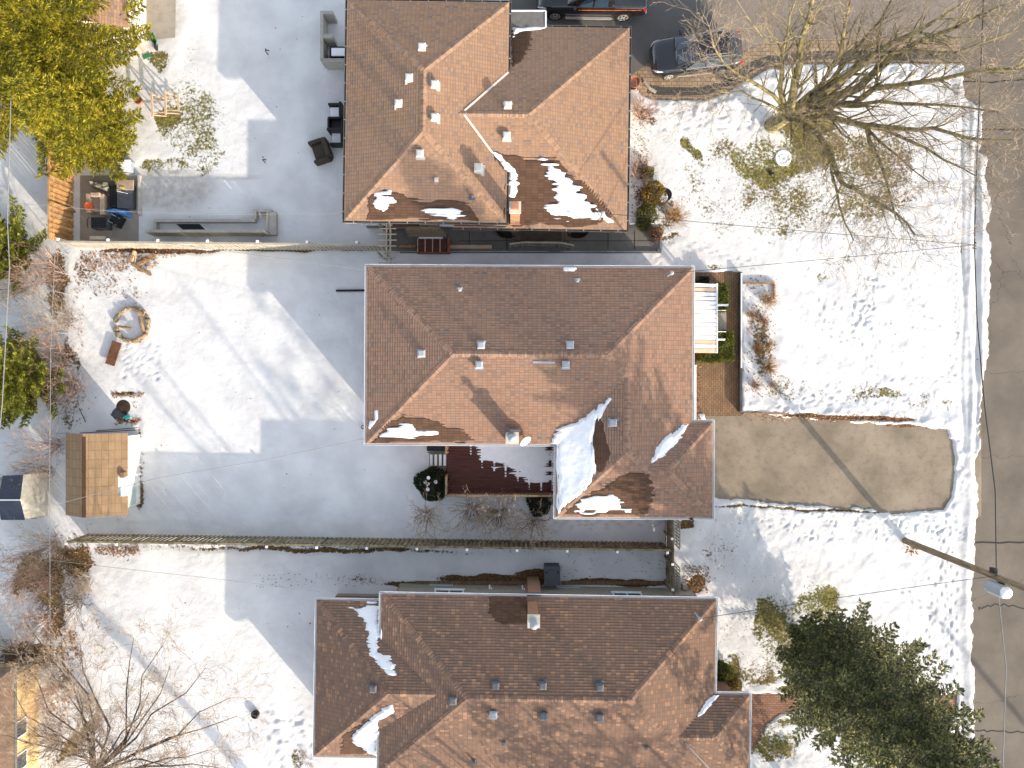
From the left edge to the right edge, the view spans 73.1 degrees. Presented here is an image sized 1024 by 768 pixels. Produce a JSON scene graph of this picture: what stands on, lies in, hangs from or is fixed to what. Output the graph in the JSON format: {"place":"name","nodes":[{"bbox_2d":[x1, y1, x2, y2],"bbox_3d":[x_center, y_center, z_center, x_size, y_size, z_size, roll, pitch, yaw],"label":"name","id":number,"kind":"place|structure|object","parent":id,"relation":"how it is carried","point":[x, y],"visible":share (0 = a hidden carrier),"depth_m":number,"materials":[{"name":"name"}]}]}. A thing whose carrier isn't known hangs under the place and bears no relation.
{"place":"outdoors","nodes":[
{"label":"outdoors","id":0,"kind":"place"},
{"bbox_2d":[0,20,12,426],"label":"overhead wire","id":1,"kind":"object","parent":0,"point":[9,255],"visible":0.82,"depth_m":30.99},
{"bbox_2d":[45,254,54,758],"bbox_3d":[-21.405,5.807,32.000,0.168,0.023,23.974,1,90,0],"label":"overhead wire","id":2,"kind":"object","parent":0,"point":[49,468],"visible":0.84,"depth_m":31.99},
{"bbox_2d":[0,0,990,767],"bbox_3d":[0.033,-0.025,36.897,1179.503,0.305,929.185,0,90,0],"label":"ground","id":3,"kind":"structure","parent":0,"point":[242,358],"depth_m":36.92,"materials":[{"name":"snow"}]},
{"bbox_2d":[0,270,33,309],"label":"bare shrub","id":4,"kind":"object","parent":3,"relation":"on","point":[16,293],"visible":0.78,"depth_m":35.80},
{"bbox_2d":[0,663,38,767],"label":"yellow sided house","id":5,"kind":"structure","parent":3,"relation":"on","point":[5,700],"depth_m":34.57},
{"bbox_2d":[0,194,46,292],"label":"conifer tree","id":6,"kind":"object","parent":3,"relation":"on","point":[15,226],"visible":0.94,"depth_m":35.36,"materials":[{"name":"green plant"}]},
{"bbox_2d":[0,473,47,519],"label":"storage shed","id":7,"kind":"structure","parent":3,"relation":"on","point":[17,501],"depth_m":35.03,"materials":[{"name":"blue stone"}]},
{"bbox_2d":[0,453,63,502],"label":"bare shrub","id":8,"kind":"object","parent":3,"relation":"on","point":[37,469],"visible":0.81,"depth_m":35.51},
{"bbox_2d":[1,413,64,478],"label":"bare shrub","id":9,"kind":"object","parent":3,"relation":"on","point":[54,444],"visible":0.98,"depth_m":35.33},
{"bbox_2d":[0,325,66,429],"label":"conifer tree","id":10,"kind":"object","parent":3,"relation":"on","point":[16,397],"visible":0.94,"depth_m":34.63,"materials":[{"name":"green plant"}]},
{"bbox_2d":[0,624,66,700],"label":"bare shrub","id":11,"kind":"object","parent":3,"relation":"on","point":[23,656],"visible":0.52,"depth_m":35.99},
{"bbox_2d":[0,545,67,628],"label":"bare shrub","id":12,"kind":"object","parent":3,"relation":"on","point":[34,582],"visible":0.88,"depth_m":35.27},
{"bbox_2d":[0,599,67,657],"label":"bare shrub","id":13,"kind":"object","parent":3,"relation":"on","point":[38,626],"visible":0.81,"depth_m":35.65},
{"bbox_2d":[0,517,74,598],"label":"bare shrub","id":14,"kind":"object","parent":3,"relation":"on","point":[48,546],"visible":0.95,"depth_m":35.29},
{"bbox_2d":[0,237,78,299],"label":"bare shrub","id":15,"kind":"object","parent":3,"relation":"on","point":[42,272],"visible":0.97,"depth_m":35.31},
{"bbox_2d":[0,280,86,364],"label":"bare shrub","id":16,"kind":"object","parent":3,"relation":"on","point":[47,325],"visible":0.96,"depth_m":35.13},
{"bbox_2d":[17,667,70,720],"bbox_3d":[-24.319,16.099,35.891,2.949,2.236,3.255,0,90,0],"label":"bare shrub","id":17,"kind":"object","parent":3,"relation":"on","point":[38,697],"visible":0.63,"depth_m":35.78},
{"bbox_2d":[7,320,82,392],"bbox_3d":[-23.896,-1.506,35.405,4.122,3.209,3.965,17,90,0],"label":"bare shrub","id":18,"kind":"object","parent":3,"relation":"on","point":[55,348],"visible":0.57,"depth_m":35.58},
{"bbox_2d":[27,722,69,767],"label":"bare shrub","id":19,"kind":"object","parent":3,"relation":"on","point":[32,759],"visible":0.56,"depth_m":36.24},
{"bbox_2d":[27,341,94,425],"bbox_3d":[-23.322,-0.008,35.729,3.361,2.564,4.156,-31,90,0],"label":"bare shrub","id":20,"kind":"object","parent":3,"relation":"on","point":[68,388],"visible":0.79,"depth_m":35.57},
{"bbox_2d":[47,140,75,240],"bbox_3d":[-23.408,-12.168,35.950,0.198,2.100,9.592,0,90,0],"label":"wooden fence","id":21,"kind":"object","parent":3,"relation":"on","point":[62,199],"visible":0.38,"depth_m":35.76,"materials":[{"name":"brown wood"}]},
{"bbox_2d":[33,585,98,640],"bbox_3d":[-23.003,11.768,35.766,3.500,2.491,2.967,0,90,0],"label":"bare shrub","id":22,"kind":"object","parent":3,"relation":"on","point":[72,613],"visible":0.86,"depth_m":35.63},
{"bbox_2d":[41,554,97,620],"bbox_3d":[-22.813,10.516,35.936,2.939,2.146,3.180,13,90,0],"label":"bare shrub","id":23,"kind":"object","parent":3,"relation":"on","point":[80,578],"visible":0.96,"depth_m":35.80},
{"bbox_2d":[2,66,145,183],"bbox_3d":[-21.762,-13.000,33.484,6.019,7.433,5.374,0,90,0],"label":"conifer tree","id":24,"kind":"object","parent":3,"relation":"on","point":[91,132],"visible":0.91,"depth_m":33.21,"materials":[{"name":"green plant"}]},
{"bbox_2d":[0,0,154,179],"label":"conifer tree","id":25,"kind":"object","parent":3,"relation":"on","point":[51,36],"visible":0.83,"depth_m":32.81,"materials":[{"name":"green plant"}]},
{"bbox_2d":[59,682,110,732],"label":"bare shrub","id":26,"kind":"object","parent":3,"relation":"on","point":[84,708],"visible":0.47,"depth_m":36.38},
{"bbox_2d":[32,533,139,746],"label":"dead leaf litter","id":27,"kind":"object","parent":3,"relation":"on","point":[122,547],"visible":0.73,"depth_m":36.89,"materials":[{"name":"brown plant"}]},
{"bbox_2d":[66,433,140,517],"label":"garden shed","id":28,"kind":"structure","parent":3,"relation":"on","point":[98,463],"depth_m":34.63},
{"bbox_2d":[125,484,135,505],"bbox_3d":[-19.871,5.796,36.000,0.030,1.000,1.050,0,90,0],"label":"window","id":29,"kind":"structure","parent":28,"relation":"in","point":[130,491],"depth_m":36.04,"materials":[{"name":"white glass"}]},
{"bbox_2d":[128,438,140,467],"bbox_3d":[-19.868,3.614,36.050,0.035,1.800,1.500,0,90,0],"label":"door","id":30,"kind":"structure","parent":28,"relation":"in","point":[134,445],"depth_m":36.32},
{"bbox_2d":[65,0,145,43],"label":"garden shed","id":31,"kind":"structure","parent":3,"relation":"on","point":[110,16],"depth_m":34.59,"materials":[{"name":"beige"}]},
{"bbox_2d":[80,175,138,240],"bbox_3d":[-21.514,-9.357,36.903,3.143,0.001,3.572,0,90,0],"label":"concrete pad","id":32,"kind":"object","parent":3,"relation":"on","point":[129,231],"visible":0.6,"depth_m":36.90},
{"bbox_2d":[86,192,108,216],"bbox_3d":[-21.997,-9.505,36.615,0.955,0.730,1.144,0,90,0],"label":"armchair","id":33,"kind":"object","parent":32,"relation":"on","point":[99,201],"visible":0.97,"depth_m":36.49,"materials":[{"name":"fabric"}]},
{"bbox_2d":[87,217,111,229],"bbox_3d":[-21.932,-8.527,36.657,1.164,0.645,0.649,0,90,0],"label":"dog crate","id":34,"kind":"object","parent":32,"relation":"on","point":[100,223],"visible":1,"depth_m":36.38,"materials":[{"name":"black metal"}]},
{"bbox_2d":[88,181,113,193],"bbox_3d":[-21.872,-10.445,36.639,1.505,0.622,0.910,0,90,0],"label":"folded cover","id":35,"kind":"object","parent":32,"relation":"on","point":[101,186],"visible":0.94,"depth_m":36.48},
{"bbox_2d":[109,185,116,207],"bbox_3d":[-21.074,-9.939,36.710,0.422,0.500,1.182,0,90,0],"label":"louvred shutter","id":36,"kind":"object","parent":32,"relation":"on","point":[112,196],"visible":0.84,"depth_m":36.48,"materials":[{"name":"black plastic"}]},
{"bbox_2d":[117,180,135,209],"bbox_3d":[-20.427,-10.036,36.700,0.918,0.560,1.470,0,90,0],"label":"storage bench","id":37,"kind":"object","parent":32,"relation":"on","point":[125,201],"visible":0.94,"depth_m":36.50,"materials":[{"name":"grey plastic"}]},
{"bbox_2d":[105,340,121,365],"bbox_3d":[-21.200,-1.629,36.740,0.500,0.060,1.280,18,90,0],"label":"rusty board","id":38,"kind":"object","parent":3,"relation":"on","point":[113,352],"visible":1,"depth_m":36.71,"materials":[{"name":"metal"}]},
{"bbox_2d":[63,249,175,503],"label":"dead leaf litter","id":39,"kind":"object","parent":3,"relation":"on","point":[113,394],"visible":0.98,"depth_m":36.89,"materials":[{"name":"brown plant"}]},
{"bbox_2d":[113,306,150,343],"bbox_3d":[-20.285,-3.165,36.801,2.053,0.445,2.021,0,90,0],"label":"fire pit ring","id":40,"kind":"object","parent":3,"relation":"on","point":[141,312],"visible":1,"depth_m":36.76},
{"bbox_2d":[0,582,276,767],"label":"bare tree","id":41,"kind":"object","parent":3,"relation":"on","point":[101,761],"visible":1,"depth_m":31.70,"materials":[{"name":"plant"}]},
{"bbox_2d":[128,250,156,275],"bbox_3d":[-19.679,-6.552,36.812,1.521,0.221,1.176,23,90,0],"label":"firewood pile","id":42,"kind":"object","parent":3,"relation":"on","point":[143,259],"visible":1,"depth_m":36.77,"materials":[{"name":"brown wood"}]},
{"bbox_2d":[146,0,175,39],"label":"shed apron","id":43,"kind":"object","parent":3,"relation":"on","point":[160,15],"visible":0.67,"depth_m":36.90,"materials":[{"name":"concrete"}]},
{"bbox_2d":[177,223,207,229],"bbox_3d":[-17.056,-8.387,36.888,1.761,0.045,0.370,0,90,0],"label":"framed screen","id":44,"kind":"object","parent":3,"relation":"on","point":[191,226],"visible":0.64,"depth_m":36.87,"materials":[{"name":"glass"}]},
{"bbox_2d":[145,230,270,235],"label":"panel wall","id":45,"kind":"structure","parent":3,"relation":"on","point":[208,232],"depth_m":36.13,"materials":[{"name":"concrete"}]},
{"bbox_2d":[153,209,277,235],"bbox_3d":[-15.749,-8.580,36.775,6.492,0.450,1.355,0,90,0],"label":"sunken planter","id":46,"kind":"object","parent":3,"relation":"on","point":[273,223],"visible":0.99,"depth_m":36.55,"materials":[{"name":"concrete"}]},
{"bbox_2d":[57,238,388,250],"bbox_3d":[-14.916,-7.285,36.164,16.806,1.672,0.212,1,90,0],"label":"wooden fence","id":47,"kind":"object","parent":3,"relation":"on","point":[110,243],"visible":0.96,"depth_m":35.91,"materials":[{"name":"grey wood"}]},
{"bbox_2d":[308,137,333,165],"bbox_3d":[-10.124,-12.348,36.575,1.020,0.850,1.240,-18,90,0],"label":"wicker armchair","id":48,"kind":"object","parent":3,"relation":"on","point":[322,150],"visible":1,"depth_m":36.49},
{"bbox_2d":[320,11,343,69],"bbox_3d":[-9.116,-18.107,36.475,1.784,1.050,2.651,0,90,0],"label":"masonry counter","id":49,"kind":"object","parent":3,"relation":"on","point":[327,40],"visible":0.78,"depth_m":36.16,"materials":[{"name":"concrete"}]},
{"bbox_2d":[327,118,343,134],"bbox_3d":[-9.314,-13.656,36.550,0.840,0.900,0.780,0,90,0],"label":"patio chair","id":50,"kind":"object","parent":3,"relation":"on","point":[334,126],"visible":0.77,"depth_m":36.43,"materials":[{"name":"wicker"}]},
{"bbox_2d":[328,101,343,119],"bbox_3d":[-9.313,-14.400,36.550,0.780,0.900,0.840,0,90,0],"label":"patio chair","id":51,"kind":"object","parent":3,"relation":"on","point":[336,111],"visible":0.87,"depth_m":36.51,"materials":[{"name":"black plastic"}]},
{"bbox_2d":[330,128,342,147],"bbox_3d":[-9.227,-13.029,36.550,0.780,0.900,0.840,0,90,0],"label":"patio chair","id":52,"kind":"object","parent":3,"relation":"on","point":[337,140],"visible":0.71,"depth_m":36.57,"materials":[{"name":"black plastic"}]},
{"bbox_2d":[330,46,344,57],"bbox_3d":[-9.080,-17.419,36.550,0.950,0.900,0.531,0,90,0],"label":"grill cabinet","id":53,"kind":"object","parent":3,"relation":"on","point":[337,51],"visible":0.54,"depth_m":36.10,"materials":[{"name":"silver metal"}]},
{"bbox_2d":[64,533,670,553],"bbox_3d":[-7.325,8.313,36.039,30.861,1.922,0.212,1,90,0],"label":"wooden fence","id":54,"kind":"object","parent":3,"relation":"on","point":[560,544],"visible":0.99,"depth_m":35.80,"materials":[{"name":"brown wood"}]},
{"bbox_2d":[405,225,445,236],"bbox_3d":[-4.457,-8.086,36.225,2.020,1.650,0.827,0,90,0],"label":"side canopy","id":55,"kind":"object","parent":3,"relation":"on","point":[424,231],"visible":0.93,"depth_m":35.70,"materials":[{"name":"brown wood"}]},
{"bbox_2d":[406,484,448,551],"bbox_3d":[-4.302,6.878,35.807,2.310,2.411,3.621,0,90,0],"label":"bare shrub","id":56,"kind":"object","parent":3,"relation":"on","point":[424,516],"visible":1,"depth_m":35.69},
{"bbox_2d":[413,466,449,501],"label":"yew bush","id":57,"kind":"object","parent":3,"relation":"on","point":[432,479],"visible":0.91,"depth_m":36.02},
{"bbox_2d":[427,452,446,467],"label":"deck stairs","id":58,"kind":"structure","parent":3,"relation":"on","point":[438,459],"depth_m":36.72,"materials":[{"name":"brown wood"}]},
{"bbox_2d":[433,485,499,540],"bbox_3d":[-2.338,6.559,35.736,3.342,2.553,2.788,-9,90,0],"label":"bare shrub","id":59,"kind":"object","parent":3,"relation":"on","point":[476,512],"visible":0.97,"depth_m":35.66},
{"bbox_2d":[415,581,543,584],"bbox_3d":[-1.730,10.618,36.920,6.873,0.160,0.185,0,90,0],"label":"brick edging","id":60,"kind":"object","parent":3,"relation":"on","point":[478,582],"visible":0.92,"depth_m":36.84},
{"bbox_2d":[342,0,631,232],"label":"brick bungalow","id":61,"kind":"object","parent":3,"relation":"on","point":[471,115],"visible":0.99,"depth_m":33.26,"materials":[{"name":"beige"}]},
{"bbox_2d":[511,10,546,26],"bbox_3d":[0.833,-18.152,34.405,1.773,0.290,0.813,0,90,0],"label":"flat canopy","id":62,"kind":"object","parent":61,"relation":"attached to","point":[528,18],"visible":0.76,"depth_m":34.30,"materials":[{"name":"white metal"}]},
{"bbox_3d":[4.306,-8.105,33.315,0.200,1.370,0.190,0,90,0],"label":"service mast","id":63,"kind":"object","parent":61,"relation":"on","visible":0},
{"bbox_2d":[605,213,972,244],"bbox_3d":[12.229,-7.086,31.451,15.981,2.723,0.025,7,90,0],"label":"overhead wire","id":64,"kind":"object","parent":63,"relation":"attached to","point":[775,228],"visible":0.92,"depth_m":31.64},
{"bbox_2d":[462,488,528,551],"bbox_3d":[-0.920,6.931,35.801,3.566,2.426,3.231,0,90,0],"label":"bare shrub","id":65,"kind":"object","parent":3,"relation":"on","point":[493,510],"visible":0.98,"depth_m":35.61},
{"bbox_2d":[445,446,553,496],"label":"timber deck","id":66,"kind":"structure","parent":3,"relation":"on","point":[494,470],"depth_m":36.40,"materials":[{"name":"brown wood"}]},
{"bbox_2d":[388,224,659,251],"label":"side walkway","id":67,"kind":"structure","parent":3,"relation":"on","point":[613,241],"depth_m":36.99,"materials":[{"name":"concrete"}]},
{"bbox_2d":[376,223,395,263],"bbox_3d":[-6.343,-7.157,35.845,1.061,2.310,2.234,0,90,0],"label":"garden arbor","id":68,"kind":"object","parent":67,"relation":"on","point":[386,245],"visible":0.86,"depth_m":34.76,"materials":[{"name":"grey wood"}]},
{"bbox_2d":[417,238,450,253],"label":"side steps","id":69,"kind":"structure","parent":67,"relation":"on","point":[433,246],"depth_m":36.45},
{"bbox_2d":[400,249,660,252],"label":"walkway kerb","id":70,"kind":"structure","parent":67,"relation":"on","point":[658,250],"depth_m":36.87,"materials":[{"name":"concrete"}]},
{"bbox_2d":[512,231,570,241],"bbox_3d":[1.539,-7.934,36.440,3.188,1.120,0.761,0,90,0],"label":"side porch","id":71,"kind":"object","parent":67,"relation":"on","point":[545,236],"visible":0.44,"depth_m":36.50,"materials":[{"name":"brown wood"}]},
{"bbox_2d":[510,241,573,249],"bbox_3d":[1.552,-7.294,36.417,3.359,1.185,0.216,1,90,0],"label":"porch railing","id":72,"kind":"object","parent":67,"relation":"on","point":[548,243],"visible":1,"depth_m":35.87,"materials":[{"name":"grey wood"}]},
{"bbox_2d":[648,226,663,241],"bbox_3d":[7.614,-7.989,36.587,0.856,0.826,0.848,19,90,0],"label":"hydrangea ball","id":73,"kind":"object","parent":67,"relation":"on","point":[655,233],"visible":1,"depth_m":36.49,"materials":[{"name":"brown plant"}]},
{"bbox_2d":[503,497,552,553],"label":"bare shrub","id":74,"kind":"object","parent":3,"relation":"on","point":[531,522],"visible":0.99,"depth_m":35.67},
{"bbox_2d":[312,576,751,767],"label":"brick bungalow","id":75,"kind":"object","parent":3,"relation":"on","point":[532,673],"visible":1,"depth_m":33.28,"materials":[{"name":"brown"}]},
{"bbox_2d":[525,494,552,517],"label":"evergreen shrub","id":76,"kind":"object","parent":3,"relation":"on","point":[534,504],"visible":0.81,"depth_m":36.32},
{"bbox_2d":[364,264,714,519],"bbox_3d":[1.351,0.392,34.465,17.152,5.670,12.422,0,90,0],"label":"brick bungalow","id":77,"kind":"object","parent":3,"relation":"on","point":[588,373],"visible":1,"depth_m":33.22,"materials":[{"name":"brown"}]},
{"bbox_2d":[695,283,728,352],"bbox_3d":[9.922,-3.288,35.610,1.913,2.780,3.488,0,90,0],"label":"porch awning","id":78,"kind":"object","parent":77,"relation":"attached to","point":[701,343],"visible":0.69,"depth_m":34.40,"materials":[{"name":"white metal"}]},
{"bbox_2d":[544,563,560,585],"bbox_3d":[2.099,10.010,36.475,0.862,0.950,1.005,0,90,0],"label":"wheeled bin","id":79,"kind":"object","parent":3,"relation":"on","point":[551,574],"visible":1,"depth_m":36.02,"materials":[{"name":"grey plastic"}]},
{"bbox_2d":[511,0,714,74],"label":"dark driveway apron","id":80,"kind":"object","parent":3,"relation":"on","point":[658,20],"visible":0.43,"depth_m":36.99,"materials":[{"name":"asphalt"}]},
{"bbox_2d":[536,0,646,21],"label":"pickup truck","id":81,"kind":"object","parent":80,"relation":"on","point":[622,10],"visible":0.98,"depth_m":35.86,"materials":[{"name":"black paint"}]},
{"bbox_2d":[649,29,742,79],"bbox_3d":[9.633,-17.343,36.109,4.710,1.737,2.208,-6,90,0],"label":"parked suv","id":82,"kind":"object","parent":80,"relation":"on","point":[667,62],"visible":0.83,"depth_m":35.84,"materials":[{"name":"black paint"}]},
{"bbox_2d":[561,581,665,584],"bbox_3d":[5.439,10.618,36.920,5.621,0.160,0.185,0,90,0],"label":"brick edging","id":83,"kind":"object","parent":3,"relation":"on","point":[614,582],"visible":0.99,"depth_m":36.84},
{"bbox_2d":[630,152,657,187],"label":"bare shrub","id":84,"kind":"object","parent":3,"relation":"on","point":[636,168],"visible":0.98,"depth_m":36.27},
{"bbox_2d":[635,202,657,222],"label":"evergreen shrub","id":85,"kind":"object","parent":3,"relation":"on","point":[647,211],"visible":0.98,"depth_m":36.56,"materials":[{"name":"green plant"}]},
{"bbox_2d":[631,74,667,125],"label":"bare shrub","id":86,"kind":"object","parent":3,"relation":"on","point":[644,112],"visible":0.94,"depth_m":36.17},
{"bbox_2d":[641,179,667,206],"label":"golden shrub","id":87,"kind":"object","parent":3,"relation":"on","point":[651,193],"visible":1,"depth_m":36.33,"materials":[{"name":"yellow plant"}]},
{"bbox_2d":[664,520,674,595],"bbox_3d":[8.195,8.656,36.039,0.202,1.922,4.293,-1,90,0],"label":"wooden fence","id":88,"kind":"object","parent":3,"relation":"on","point":[669,580],"visible":0.86,"depth_m":35.83,"materials":[{"name":"brown wood"}]},
{"bbox_2d":[675,520,679,592],"bbox_3d":[8.743,9.099,36.475,0.060,1.050,3.859,0,90,0],"label":"gate lattice","id":89,"kind":"object","parent":3,"relation":"on","point":[676,569],"visible":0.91,"depth_m":36.40,"materials":[{"name":"brown wood"}]},
{"bbox_2d":[661,195,694,226],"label":"ornamental grass","id":90,"kind":"object","parent":3,"relation":"on","point":[673,216],"depth_m":36.35,"materials":[{"name":"plant"}]},
{"bbox_2d":[696,353,722,363],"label":"boxwood hedge","id":91,"kind":"object","parent":3,"relation":"on","point":[708,358],"visible":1,"depth_m":36.20,"materials":[{"name":"green plant"}]},
{"bbox_2d":[694,271,741,415],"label":"brick walk","id":92,"kind":"structure","parent":3,"relation":"on","point":[718,393],"depth_m":36.99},
{"bbox_2d":[695,305,725,335],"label":"porch steps","id":93,"kind":"structure","parent":92,"relation":"on","point":[721,321],"depth_m":36.70,"materials":[{"name":"concrete"}]},
{"bbox_2d":[713,282,729,313],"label":"boxwood hedge","id":94,"kind":"object","parent":92,"relation":"on","point":[723,293],"visible":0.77,"depth_m":36.21,"materials":[{"name":"green plant"}]},
{"bbox_2d":[715,330,735,362],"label":"boxwood hedge","id":95,"kind":"object","parent":92,"relation":"on","point":[726,348],"visible":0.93,"depth_m":36.21,"materials":[{"name":"green plant"}]},
{"bbox_2d":[738,272,741,411],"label":"garden wall","id":96,"kind":"structure","parent":92,"relation":"on","point":[739,353],"depth_m":36.70,"materials":[{"name":"stone"}]},
{"bbox_2d":[717,659,734,681],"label":"evergreen shrub","id":97,"kind":"object","parent":3,"relation":"on","point":[725,673],"visible":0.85,"depth_m":36.31,"materials":[{"name":"green plant"}]},
{"bbox_2d":[631,107,906,592],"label":"dead leaf litter","id":98,"kind":"object","parent":3,"relation":"on","point":[698,410],"visible":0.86,"depth_m":36.89,"materials":[{"name":"brown plant"}]},
{"bbox_2d":[775,149,790,165],"bbox_3d":[14.508,-12.109,36.947,0.892,0.105,0.885,0,90,0],"label":"snowy stepping stone","id":99,"kind":"object","parent":3,"relation":"on","point":[781,154],"visible":0.91,"depth_m":36.91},
{"bbox_2d":[631,38,959,100],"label":"paver walk","id":100,"kind":"structure","parent":3,"relation":"on","point":[650,78],"depth_m":36.98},
{"bbox_2d":[647,50,959,95],"bbox_3d":[15.566,-17.018,36.980,16.934,0.001,1.635,-8,90,0],"label":"dark paver band","id":101,"kind":"object","parent":100,"relation":"on","point":[669,91],"visible":0.52,"depth_m":36.98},
{"bbox_2d":[651,0,1023,307],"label":"maple tree","id":102,"kind":"object","parent":3,"relation":"on","point":[821,101],"visible":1,"depth_m":29.77,"materials":[{"name":"brown plant"}]},
{"bbox_2d":[774,597,1002,767],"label":"spruce tree","id":103,"kind":"object","parent":3,"relation":"on","point":[875,709],"visible":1,"depth_m":28.82,"materials":[{"name":"green plant"}]},
{"bbox_2d":[902,538,1023,598],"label":"utility pole","id":104,"kind":"object","parent":3,"relation":"on","point":[1001,589],"visible":0.95,"depth_m":30.20,"materials":[{"name":"brown wood"}]},
{"bbox_2d":[974,0,996,575],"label":"overhead wire","id":105,"kind":"object","parent":104,"relation":"attached to","point":[977,320],"visible":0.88,"depth_m":30.00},
{"bbox_2d":[996,580,1005,766],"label":"overhead wire","id":106,"kind":"object","parent":104,"relation":"attached to","point":[1005,680],"visible":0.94,"depth_m":29.90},
{"bbox_2d":[260,103,799,666],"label":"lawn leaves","id":107,"kind":"object","parent":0,"point":[628,551],"visible":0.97,"depth_m":36.90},
{"bbox_2d":[645,0,957,77],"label":"driveway","id":108,"kind":"structure","parent":0,"point":[755,7],"depth_m":36.99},
{"bbox_2d":[705,413,980,516],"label":"asphalt driveway","id":109,"kind":"structure","parent":0,"point":[843,464],"depth_m":36.99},
{"bbox_2d":[751,693,956,749],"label":"brick path","id":110,"kind":"structure","parent":0,"point":[767,708],"depth_m":36.99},
{"bbox_2d":[958,0,1023,767],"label":"road","id":111,"kind":"structure","parent":0,"point":[1003,382],"depth_m":37.00,"materials":[{"name":"asphalt"}]},
{"bbox_2d":[963,79,1023,732],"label":"road seams","id":112,"kind":"object","parent":111,"relation":"on","point":[979,608],"visible":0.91,"depth_m":36.99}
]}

